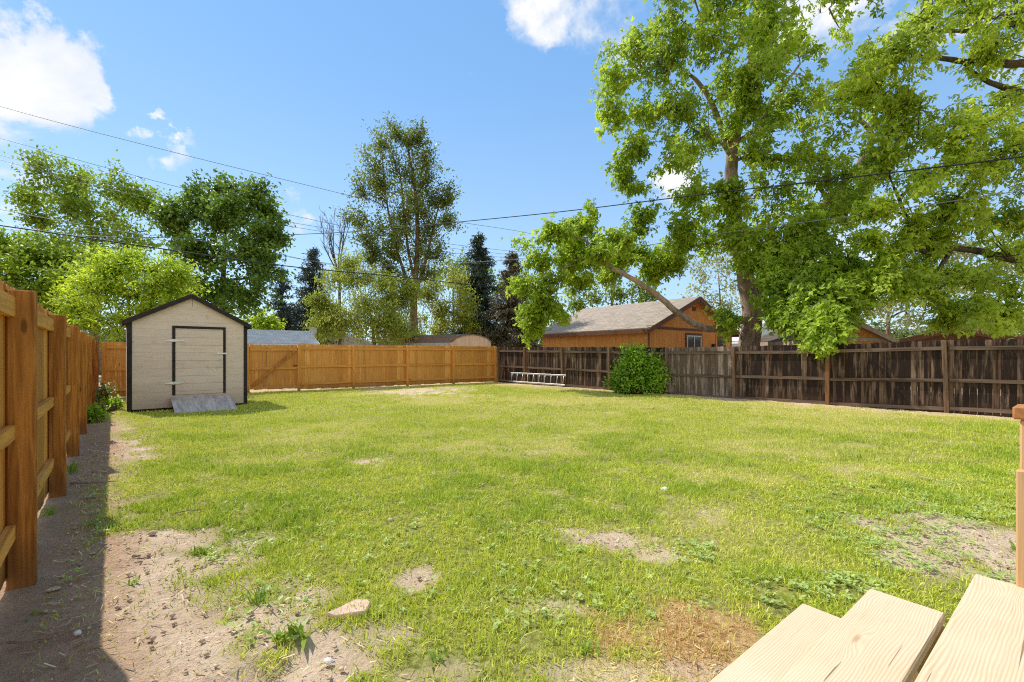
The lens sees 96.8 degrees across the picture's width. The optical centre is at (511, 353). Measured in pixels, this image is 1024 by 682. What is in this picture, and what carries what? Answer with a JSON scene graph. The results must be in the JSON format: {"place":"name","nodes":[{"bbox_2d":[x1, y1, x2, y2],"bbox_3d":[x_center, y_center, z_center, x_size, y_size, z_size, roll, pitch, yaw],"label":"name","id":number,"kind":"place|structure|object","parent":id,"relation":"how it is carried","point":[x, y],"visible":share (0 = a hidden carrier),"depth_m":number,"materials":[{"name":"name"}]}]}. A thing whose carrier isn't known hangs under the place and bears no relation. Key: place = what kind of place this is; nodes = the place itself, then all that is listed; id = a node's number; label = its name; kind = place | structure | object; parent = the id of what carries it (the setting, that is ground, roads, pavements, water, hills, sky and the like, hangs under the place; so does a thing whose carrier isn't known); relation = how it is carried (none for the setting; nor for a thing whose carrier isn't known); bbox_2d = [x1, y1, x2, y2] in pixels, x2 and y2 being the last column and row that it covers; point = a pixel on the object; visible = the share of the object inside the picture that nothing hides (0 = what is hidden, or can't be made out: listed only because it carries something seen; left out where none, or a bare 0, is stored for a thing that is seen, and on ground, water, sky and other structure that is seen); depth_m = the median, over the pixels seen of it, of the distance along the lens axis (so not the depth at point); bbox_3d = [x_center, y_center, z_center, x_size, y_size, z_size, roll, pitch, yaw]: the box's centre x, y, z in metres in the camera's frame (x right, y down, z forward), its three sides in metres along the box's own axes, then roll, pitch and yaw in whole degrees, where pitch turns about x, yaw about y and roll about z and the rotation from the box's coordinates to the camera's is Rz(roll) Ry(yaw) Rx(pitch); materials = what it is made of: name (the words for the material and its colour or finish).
{"place":"outdoors","nodes":[
{"label":"outdoors","id":0,"kind":"place"},
{"bbox_2d":[0,138,553,255],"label":"power cable","id":1,"kind":"object","parent":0,"point":[180,187],"visible":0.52,"depth_m":27.08,"materials":[{"name":"black rubber"}]},
{"bbox_2d":[0,363,1019,681],"bbox_3d":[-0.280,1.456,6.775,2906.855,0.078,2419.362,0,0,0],"label":"ground","id":2,"kind":"structure","parent":0,"point":[18,607],"depth_m":3.15,"materials":[{"name":"green plant"}]},
{"bbox_2d":[25,609,50,620],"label":"weed","id":3,"kind":"object","parent":2,"relation":"on","point":[35,613],"visible":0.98,"depth_m":2.54,"materials":[{"name":"green plant"}]},
{"bbox_2d":[6,626,87,643],"bbox_3d":[-2.352,1.428,2.301,0.303,0.021,0.048,0,0,-31],"label":"twig","id":4,"kind":"object","parent":2,"relation":"on","point":[25,641],"visible":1,"depth_m":2.28,"materials":[{"name":"brown wood"}]},
{"bbox_2d":[41,504,54,516],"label":"weed","id":5,"kind":"object","parent":2,"relation":"on","point":[51,511],"visible":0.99,"depth_m":4.09,"materials":[{"name":"green plant"}]},
{"bbox_2d":[0,280,98,590],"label":"wooden fence","id":6,"kind":"object","parent":2,"relation":"on","point":[49,371],"visible":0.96,"depth_m":2.88,"materials":[{"name":"brown wood"}]},
{"bbox_2d":[45,586,60,591],"bbox_3d":[-2.823,1.446,2.797,0.072,0.020,0.046,0,0,-23],"label":"stone","id":7,"kind":"object","parent":2,"relation":"on","point":[53,589],"visible":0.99,"depth_m":2.79,"materials":[{"name":"grey stone"}]},
{"bbox_2d":[0,219,134,314],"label":"deciduous tree","id":8,"kind":"object","parent":2,"relation":"on","point":[25,257],"visible":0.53,"depth_m":19.11,"materials":[{"name":"green plant"}]},
{"bbox_2d":[73,630,81,635],"bbox_3d":[-2.247,1.443,2.348,0.035,0.026,0.033,0,0,44],"label":"stone","id":9,"kind":"object","parent":2,"relation":"on","point":[77,632],"visible":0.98,"depth_m":2.34,"materials":[{"name":"grey stone"}]},
{"bbox_2d":[67,459,87,473],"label":"weed","id":10,"kind":"object","parent":2,"relation":"on","point":[72,468],"visible":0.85,"depth_m":5.56,"materials":[{"name":"green plant"}]},
{"bbox_2d":[2,139,169,374],"bbox_3d":[-29.348,-6.483,31.397,12.068,15.928,7.367,0,0,0],"label":"deciduous tree","id":11,"kind":"object","parent":2,"relation":"on","point":[73,203],"visible":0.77,"depth_m":30.98,"materials":[{"name":"green plant"}]},
{"bbox_2d":[80,513,101,525],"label":"weed","id":12,"kind":"object","parent":2,"relation":"on","point":[98,520],"visible":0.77,"depth_m":3.86,"materials":[{"name":"green plant"}]},
{"bbox_2d":[69,480,115,484],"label":"twig","id":13,"kind":"object","parent":2,"relation":"on","point":[86,482],"visible":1,"depth_m":5.03,"materials":[{"name":"wood"}]},
{"bbox_2d":[87,402,111,423],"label":"weed","id":14,"kind":"object","parent":2,"relation":"on","point":[94,414],"visible":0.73,"depth_m":9.63,"materials":[{"name":"green plant"}]},
{"bbox_2d":[95,381,118,404],"bbox_3d":[-11.311,1.141,12.609,0.756,0.791,0.790,0,0,12],"label":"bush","id":15,"kind":"object","parent":2,"relation":"on","point":[100,395],"visible":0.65,"depth_m":12.50,"materials":[{"name":"green plant"}]},
{"bbox_2d":[99,404,115,411],"bbox_3d":[-10.264,1.397,11.517,0.301,0.260,0.261,0,0,0],"label":"rock","id":16,"kind":"object","parent":2,"relation":"on","point":[112,407],"visible":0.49,"depth_m":11.47,"materials":[{"name":"grey stone"}]},
{"bbox_2d":[98,392,125,409],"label":"weed","id":17,"kind":"object","parent":2,"relation":"on","point":[116,403],"visible":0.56,"depth_m":11.82,"materials":[{"name":"green plant"}]},
{"bbox_2d":[43,238,214,354],"bbox_3d":[-14.796,-1.574,17.120,6.842,6.064,3.890,0,0,0],"label":"deciduous tree","id":18,"kind":"object","parent":2,"relation":"on","point":[172,278],"visible":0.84,"depth_m":16.91,"materials":[{"name":"green plant"}]},
{"bbox_2d":[121,574,141,585],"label":"weed","id":19,"kind":"object","parent":2,"relation":"on","point":[135,580],"visible":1,"depth_m":2.88,"materials":[{"name":"green plant"}]},
{"bbox_2d":[133,555,152,559],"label":"twig","id":20,"kind":"object","parent":2,"relation":"on","point":[138,556],"visible":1,"depth_m":3.20,"materials":[{"name":"brown wood"}]},
{"bbox_2d":[147,530,156,535],"bbox_3d":[-2.893,1.441,3.655,0.061,0.040,0.045,0,0,-25],"label":"stone","id":21,"kind":"object","parent":2,"relation":"on","point":[151,533],"visible":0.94,"depth_m":3.64,"materials":[{"name":"beige stone"}]},
{"bbox_2d":[120,294,251,411],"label":"garden shed","id":22,"kind":"structure","parent":2,"relation":"on","point":[189,345],"depth_m":12.11,"materials":[{"name":"beige paint"}]},
{"bbox_2d":[175,328,222,394],"bbox_3d":[-8.461,0.202,12.330,1.075,1.761,0.068,0,0,-41],"label":"door","id":23,"kind":"structure","parent":22,"relation":"in","point":[197,346],"depth_m":12.31,"materials":[{"name":"beige paint"}]},
{"bbox_2d":[185,544,209,555],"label":"weed","id":24,"kind":"object","parent":2,"relation":"on","point":[196,550],"visible":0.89,"depth_m":3.33,"materials":[{"name":"green plant"}]},
{"bbox_2d":[170,395,237,412],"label":"plywood ramp","id":25,"kind":"structure","parent":2,"relation":"on","point":[201,403],"depth_m":11.81,"materials":[{"name":"grey wood"}]},
{"bbox_2d":[140,167,296,327],"bbox_3d":[-16.478,-4.571,24.861,9.246,12.078,5.891,0,0,0],"label":"deciduous tree","id":26,"kind":"object","parent":2,"relation":"on","point":[220,211],"visible":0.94,"depth_m":24.90,"materials":[{"name":"green plant"}]},
{"bbox_2d":[233,582,286,609],"bbox_3d":[-1.468,1.412,2.689,0.282,0.167,0.355,0,0,-38],"label":"weed","id":27,"kind":"object","parent":2,"relation":"on","point":[262,595],"visible":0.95,"depth_m":2.65,"materials":[{"name":"green plant"}]},
{"bbox_2d":[233,305,287,329],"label":"deciduous tree","id":28,"kind":"object","parent":2,"relation":"on","point":[266,323],"visible":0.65,"depth_m":29.58,"materials":[{"name":"green plant"}]},
{"bbox_2d":[259,620,292,647],"bbox_3d":[-1.208,1.417,2.286,0.172,0.065,0.134,0,0,-14],"label":"weed","id":29,"kind":"object","parent":2,"relation":"on","point":[276,636],"visible":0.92,"depth_m":2.30,"materials":[{"name":"green plant"}]},
{"bbox_2d":[247,329,319,383],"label":"outbuilding","id":30,"kind":"structure","parent":2,"relation":"on","point":[270,337],"depth_m":23.00,"materials":[{"name":"grey"}]},
{"bbox_2d":[310,327,316,335],"bbox_3d":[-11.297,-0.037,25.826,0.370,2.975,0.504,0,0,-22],"label":"satellite dish","id":31,"kind":"object","parent":30,"relation":"attached to","point":[314,331],"visible":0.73,"depth_m":26.00,"materials":[{"name":"metal"}]},
{"bbox_2d":[262,261,305,330],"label":"spruce tree","id":32,"kind":"object","parent":2,"relation":"on","point":[286,310],"visible":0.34,"depth_m":33.83,"materials":[{"name":"green plant"}]},
{"bbox_2d":[269,616,309,650],"bbox_3d":[-1.060,1.406,2.297,0.244,0.138,0.213,0,0,23],"label":"weed","id":33,"kind":"object","parent":2,"relation":"on","point":[295,628],"visible":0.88,"depth_m":2.31,"materials":[{"name":"green plant"}]},
{"bbox_2d":[101,342,496,396],"bbox_3d":[-7.001,0.681,18.953,15.132,2.140,0.119,0,0,-35],"label":"wooden fence","id":34,"kind":"object","parent":2,"relation":"on","point":[322,366],"visible":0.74,"depth_m":19.75,"materials":[{"name":"brown wood"}]},
{"bbox_2d":[250,344,296,389],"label":"wooden gate","id":35,"kind":"structure","parent":34,"relation":"attached to","point":[281,369],"depth_m":17.46,"materials":[{"name":"brown wood"}]},
{"bbox_2d":[275,246,348,344],"bbox_3d":[-16.092,-3.700,37.017,6.420,10.501,6.617,0,0,-26],"label":"spruce tree","id":36,"kind":"object","parent":2,"relation":"on","point":[313,253],"visible":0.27,"depth_m":36.47,"materials":[{"name":"green plant"}]},
{"bbox_2d":[323,657,332,664],"bbox_3d":[-0.859,1.434,2.119,0.044,0.028,0.038,0,0,0],"label":"stone","id":37,"kind":"object","parent":2,"relation":"on","point":[327,660],"visible":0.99,"depth_m":2.11,"materials":[{"name":"white stone"}]},
{"bbox_2d":[315,207,349,344],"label":"bare tree","id":38,"kind":"object","parent":2,"relation":"on","point":[331,248],"visible":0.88,"depth_m":29.85,"materials":[{"name":"grey plant"}]},
{"bbox_2d":[317,333,376,344],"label":"house","id":39,"kind":"structure","parent":2,"relation":"on","point":[350,339],"depth_m":36.90,"materials":[{"name":"grey"}]},
{"bbox_2d":[326,599,370,619],"bbox_3d":[-0.907,1.426,2.531,0.220,0.047,0.142,1,1,-6],"label":"flagstone","id":40,"kind":"object","parent":2,"relation":"on","point":[334,613],"visible":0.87,"depth_m":2.50,"materials":[{"name":"beige stone"}]},
{"bbox_2d":[299,245,427,345],"bbox_3d":[-9.045,-2.612,27.351,8.016,8.155,6.288,0,0,0],"label":"willow tree","id":41,"kind":"object","parent":2,"relation":"on","point":[329,325],"visible":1,"depth_m":27.14,"materials":[{"name":"green plant"}]},
{"bbox_2d":[329,111,467,333],"bbox_3d":[-7.529,-7.421,30.953,8.962,17.873,6.523,0,0,0],"label":"elm tree","id":42,"kind":"object","parent":2,"relation":"on","point":[380,184],"visible":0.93,"depth_m":30.57,"materials":[{"name":"green plant"}]},
{"bbox_2d":[378,334,491,346],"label":"metal shed","id":43,"kind":"structure","parent":2,"relation":"on","point":[455,340],"depth_m":26.69,"materials":[{"name":"beige"}]},
{"bbox_2d":[427,640,447,667],"bbox_3d":[-0.351,1.419,2.151,0.096,0.061,0.172,0,0,-20],"label":"weed","id":44,"kind":"object","parent":2,"relation":"on","point":[434,659],"visible":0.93,"depth_m":2.14,"materials":[{"name":"green plant"}]},
{"bbox_2d":[387,256,489,334],"bbox_3d":[-5.887,-3.000,33.619,8.558,8.906,5.685,0,0,0],"label":"willow tree","id":45,"kind":"object","parent":2,"relation":"on","point":[441,325],"visible":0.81,"depth_m":33.30,"materials":[{"name":"green plant"}]},
{"bbox_2d":[445,228,500,340],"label":"spruce tree","id":46,"kind":"object","parent":2,"relation":"on","point":[478,269],"visible":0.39,"depth_m":35.53,"materials":[{"name":"green plant"}]},
{"bbox_2d":[431,246,529,332],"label":"deciduous tree","id":47,"kind":"object","parent":2,"relation":"on","point":[458,261],"visible":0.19,"depth_m":49.03,"materials":[{"name":"green plant"}]},
{"bbox_2d":[473,244,541,346],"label":"spruce tree","id":48,"kind":"object","parent":2,"relation":"on","point":[507,333],"visible":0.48,"depth_m":32.29,"materials":[{"name":"green plant"}]},
{"bbox_2d":[20,440,1015,681],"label":"straw","id":49,"kind":"object","parent":2,"relation":"on","point":[1005,567],"visible":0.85,"depth_m":2.63,"materials":[{"name":"beige plant"}]},
{"bbox_2d":[27,436,1015,681],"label":"soil crumbs","id":50,"kind":"object","parent":2,"relation":"on","point":[201,640],"visible":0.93,"depth_m":2.93,"materials":[{"name":"brown soil"}]},
{"bbox_2d":[509,372,565,385],"bbox_3d":[1.118,1.157,21.151,0.108,0.485,3.670,0,0,-41],"label":"ladder","id":51,"kind":"object","parent":2,"relation":"on","point":[533,374],"visible":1,"depth_m":21.01,"materials":[{"name":"metal"}]},
{"bbox_2d":[64,469,1015,643],"bbox_3d":[0.679,1.426,3.942,10.882,0.081,3.438,0,0,0],"label":"ground cover","id":52,"kind":"object","parent":2,"relation":"on","point":[834,577],"visible":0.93,"depth_m":3.24,"materials":[{"name":"green plant"}]},
{"bbox_2d":[81,315,1023,362],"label":"woods","id":53,"kind":"object","parent":2,"relation":"on","point":[898,334],"visible":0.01,"depth_m":72.84,"materials":[{"name":"green plant"}]},
{"bbox_2d":[577,636,599,656],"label":"weed","id":54,"kind":"object","parent":2,"relation":"on","point":[589,647],"visible":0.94,"depth_m":2.20,"materials":[{"name":"green plant"}]},
{"bbox_2d":[547,275,665,326],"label":"deciduous tree","id":55,"kind":"object","parent":2,"relation":"on","point":[619,294],"visible":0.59,"depth_m":39.41,"materials":[{"name":"green plant"}]},
{"bbox_2d":[535,296,738,347],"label":"garage","id":56,"kind":"structure","parent":2,"relation":"on","point":[657,324],"depth_m":22.32,"materials":[{"name":"orange wood"}]},
{"bbox_2d":[687,335,701,347],"bbox_3d":[8.911,-0.345,22.218,1.260,1.090,0.048,0,0,-38],"label":"window","id":57,"kind":"structure","parent":56,"relation":"in","point":[692,341],"depth_m":22.19,"materials":[{"name":"white glass"}]},
{"bbox_2d":[717,336,725,346],"bbox_3d":[10.976,0.270,23.825,0.930,2.360,0.034,0,0,-38],"label":"door","id":58,"kind":"structure","parent":56,"relation":"in","point":[719,341],"depth_m":23.69,"materials":[{"name":"grey glass"}]},
{"bbox_2d":[602,337,675,394],"bbox_3d":[4.628,0.492,16.526,2.792,2.202,2.098,0,0,0],"label":"bush","id":59,"kind":"object","parent":2,"relation":"on","point":[638,373],"visible":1,"depth_m":16.22,"materials":[{"name":"green plant"}]},
{"bbox_2d":[499,0,902,362],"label":"maple tree","id":60,"kind":"object","parent":2,"relation":"on","point":[819,305],"visible":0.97,"depth_m":17.62,"materials":[{"name":"green plant"}]},
{"bbox_2d":[677,242,755,313],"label":"deciduous tree","id":61,"kind":"object","parent":2,"relation":"on","point":[715,260],"visible":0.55,"depth_m":43.85,"materials":[{"name":"green plant"}]},
{"bbox_2d":[732,320,772,345],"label":"house","id":62,"kind":"structure","parent":2,"relation":"on","point":[735,340],"depth_m":38.69,"materials":[{"name":"white"}]},
{"bbox_2d":[497,339,1023,417],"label":"weathered fence","id":63,"kind":"object","parent":2,"relation":"on","point":[881,375],"visible":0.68,"depth_m":12.90,"materials":[{"name":"brown wood"}]},
{"bbox_2d":[760,318,898,379],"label":"shed","id":64,"kind":"structure","parent":2,"relation":"on","point":[868,334],"depth_m":17.39,"materials":[{"name":"orange"}]},
{"bbox_2d":[710,574,1023,681],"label":"wooden stairs","id":65,"kind":"structure","parent":2,"relation":"on","point":[871,635],"depth_m":1.64,"materials":[{"name":"brown wood"}]},
{"bbox_2d":[1012,404,1023,587],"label":"stair railing","id":66,"kind":"object","parent":65,"relation":"attached to","point":[1017,411],"visible":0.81,"depth_m":1.72,"materials":[{"name":"brown wood"}]},
{"bbox_2d":[856,255,957,335],"bbox_3d":[25.354,-2.551,30.054,8.233,8.004,3.823,0,0,-8],"label":"deciduous tree","id":67,"kind":"object","parent":2,"relation":"on","point":[908,322],"visible":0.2,"depth_m":29.56,"materials":[{"name":"green plant"}]},
{"bbox_2d":[821,0,1023,341],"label":"maple tree","id":68,"kind":"object","parent":2,"relation":"on","point":[919,281],"visible":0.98,"depth_m":13.90,"materials":[{"name":"green plant"}]},
{"bbox_2d":[898,328,1023,388],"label":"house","id":69,"kind":"structure","parent":2,"relation":"on","point":[952,336],"depth_m":19.58,"materials":[{"name":"brown"}]},
{"bbox_2d":[925,225,1023,336],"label":"deciduous tree","id":70,"kind":"object","parent":2,"relation":"on","point":[965,258],"visible":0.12,"depth_m":32.31,"materials":[{"name":"green plant"}]},
{"bbox_2d":[1009,540,1015,551],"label":"weed","id":71,"kind":"object","parent":2,"relation":"on","point":[1013,547],"visible":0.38,"depth_m":3.36,"materials":[{"name":"green plant"}]},
{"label":"utility pole","id":72,"kind":"object","parent":2,"relation":"on","visible":0},
{"bbox_2d":[6,229,503,284],"bbox_3d":[-11.561,-6.611,32.768,46.574,2.138,2.432,0,0,-20],"label":"power cable","id":73,"kind":"object","parent":72,"relation":"attached to","point":[167,240],"visible":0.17,"depth_m":27.64,"materials":[{"name":"black rubber"}]},
{"bbox_2d":[2,160,521,258],"bbox_3d":[-13.671,-10.760,33.294,51.570,5.282,3.271,0,0,-20],"label":"power cable","id":74,"kind":"object","parent":72,"relation":"attached to","point":[157,199],"visible":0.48,"depth_m":28.30,"materials":[{"name":"black rubber"}]},
{"bbox_2d":[1,155,527,256],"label":"power cable","id":75,"kind":"object","parent":72,"relation":"attached to","point":[169,196],"visible":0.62,"depth_m":27.53,"materials":[{"name":"black rubber"}]},
{"bbox_2d":[0,106,539,235],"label":"power cable","id":76,"kind":"object","parent":72,"relation":"attached to","point":[238,168],"visible":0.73,"depth_m":26.13,"materials":[{"name":"black rubber"}]},
{"bbox_2d":[0,225,602,296],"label":"power cable","id":77,"kind":"object","parent":72,"relation":"attached to","point":[233,258],"visible":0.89,"depth_m":18.42,"materials":[{"name":"black rubber"}]},
{"bbox_2d":[0,190,1023,265],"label":"power cable","id":78,"kind":"object","parent":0,"point":[640,246],"visible":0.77,"depth_m":16.96,"materials":[{"name":"black rubber"}]},
{"bbox_2d":[0,0,1023,343],"label":"sky","id":79,"kind":"structure","parent":0,"point":[285,89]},
{"bbox_2d":[22,382,1019,681],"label":"grass","id":80,"kind":"structure","parent":0,"point":[686,488],"depth_m":4.59,"materials":[{"name":"green plant"}]},
{"bbox_2d":[88,156,1023,237],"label":"power cable","id":81,"kind":"object","parent":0,"point":[695,195],"visible":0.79,"depth_m":15.27,"materials":[{"name":"black rubber"}]}
]}

